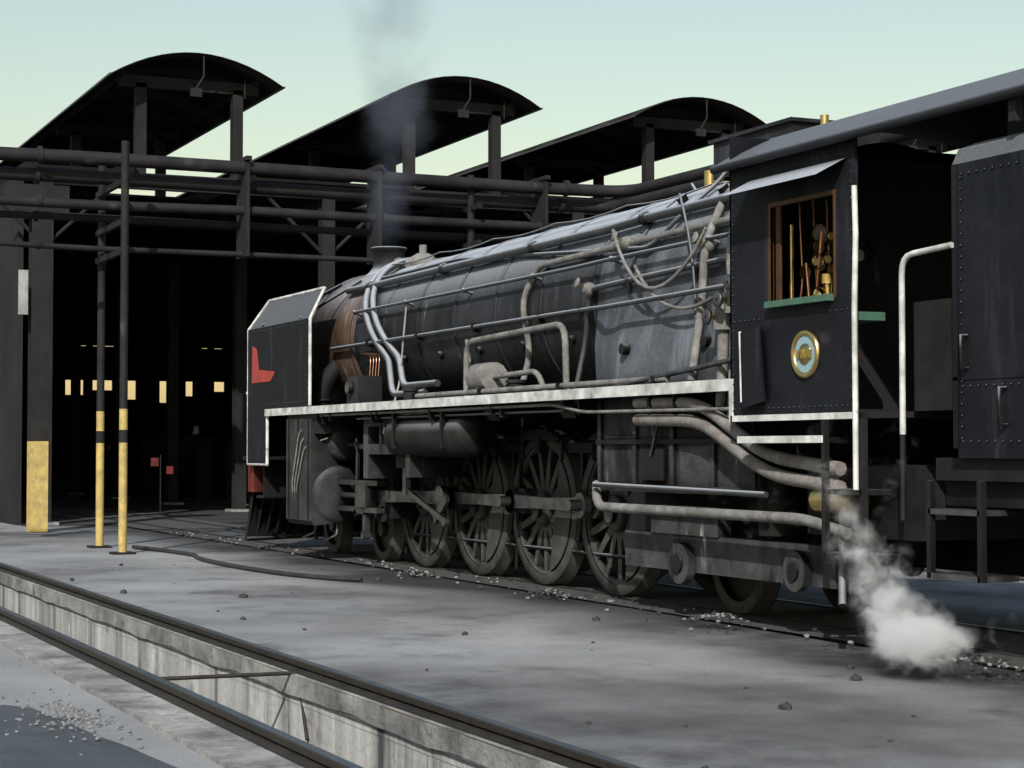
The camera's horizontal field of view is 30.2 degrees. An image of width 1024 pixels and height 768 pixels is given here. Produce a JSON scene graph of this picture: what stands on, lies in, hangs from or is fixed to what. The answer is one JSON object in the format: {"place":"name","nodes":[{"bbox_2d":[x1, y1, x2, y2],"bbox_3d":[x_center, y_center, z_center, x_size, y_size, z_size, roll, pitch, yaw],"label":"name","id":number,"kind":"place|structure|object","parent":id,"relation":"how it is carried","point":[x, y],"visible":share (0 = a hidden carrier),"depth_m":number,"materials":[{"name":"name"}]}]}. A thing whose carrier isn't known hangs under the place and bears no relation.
{"place":"outdoors","nodes":[
{"label":"outdoors","id":0,"kind":"place"},
{"bbox_2d":[0,644,223,767],"bbox_3d":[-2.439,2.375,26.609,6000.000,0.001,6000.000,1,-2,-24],"label":"ground","id":1,"kind":"structure","parent":0,"point":[22,681],"depth_m":10.75,"materials":[{"name":"grey concrete"}]},
{"bbox_2d":[0,705,176,767],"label":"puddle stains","id":2,"kind":"object","parent":1,"relation":"on","point":[21,748],"visible":0.8,"depth_m":9.21,"materials":[{"name":"grey liquid"}]},
{"bbox_2d":[0,162,632,531],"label":"shed frame","id":3,"kind":"object","parent":1,"relation":"on","point":[197,440],"visible":0.3,"depth_m":49.29,"materials":[{"name":"black metal"}]},
{"bbox_2d":[0,52,957,337],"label":"shed roof","id":4,"kind":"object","parent":3,"relation":"on","point":[164,104],"visible":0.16,"depth_m":41.37,"materials":[{"name":"black metal"}]},
{"bbox_2d":[0,483,1023,767],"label":"tracks","id":5,"kind":"object","parent":1,"relation":"on","point":[196,693],"visible":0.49,"depth_m":13.06,"materials":[{"name":"concrete"}]},
{"bbox_2d":[269,377,315,449],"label":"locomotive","id":6,"kind":"object","parent":5,"relation":"on","point":[278,440],"visible":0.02,"depth_m":61.02,"materials":[{"name":"black metal"}]},
{"bbox_2d":[243,68,1023,614],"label":"locomotive","id":7,"kind":"object","parent":5,"relation":"on","point":[701,386],"visible":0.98,"depth_m":15.86,"materials":[{"name":"metal"}]},
{"bbox_2d":[899,95,1023,582],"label":"tender","id":8,"kind":"object","parent":5,"relation":"on","point":[969,353],"visible":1,"depth_m":11.57,"materials":[{"name":"black metal"}]},
{"bbox_2d":[0,531,1023,767],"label":"loose stones","id":9,"kind":"object","parent":1,"relation":"on","point":[72,712],"visible":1,"depth_m":12.26,"materials":[{"name":"grey gravel"}]},
{"bbox_2d":[0,480,1023,767],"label":"apron pavement","id":10,"kind":"structure","parent":0,"point":[636,688],"depth_m":12.84,"materials":[{"name":"concrete"}]},
{"bbox_2d":[151,455,172,515],"bbox_3d":[-7.335,2.125,39.778,0.470,1.285,0.300,1,-2,-24],"label":"signal post","id":11,"kind":"object","parent":10,"relation":"on","point":[155,462],"visible":0.77,"depth_m":39.74,"materials":[{"name":"metal"}]},
{"bbox_2d":[132,545,362,581],"bbox_3d":[-3.563,2.161,23.174,0.435,0.048,7.747,1,-2,-28],"label":"water hose","id":12,"kind":"object","parent":10,"relation":"on","point":[279,572],"visible":1,"depth_m":21.54,"materials":[{"name":"black rubber"}]},
{"bbox_2d":[0,133,919,554],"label":"pipe gantry","id":13,"kind":"object","parent":10,"relation":"on","point":[374,197],"visible":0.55,"depth_m":27.15,"materials":[{"name":"grey metal"}]},
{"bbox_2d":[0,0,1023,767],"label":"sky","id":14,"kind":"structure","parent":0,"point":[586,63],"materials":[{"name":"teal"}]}
]}

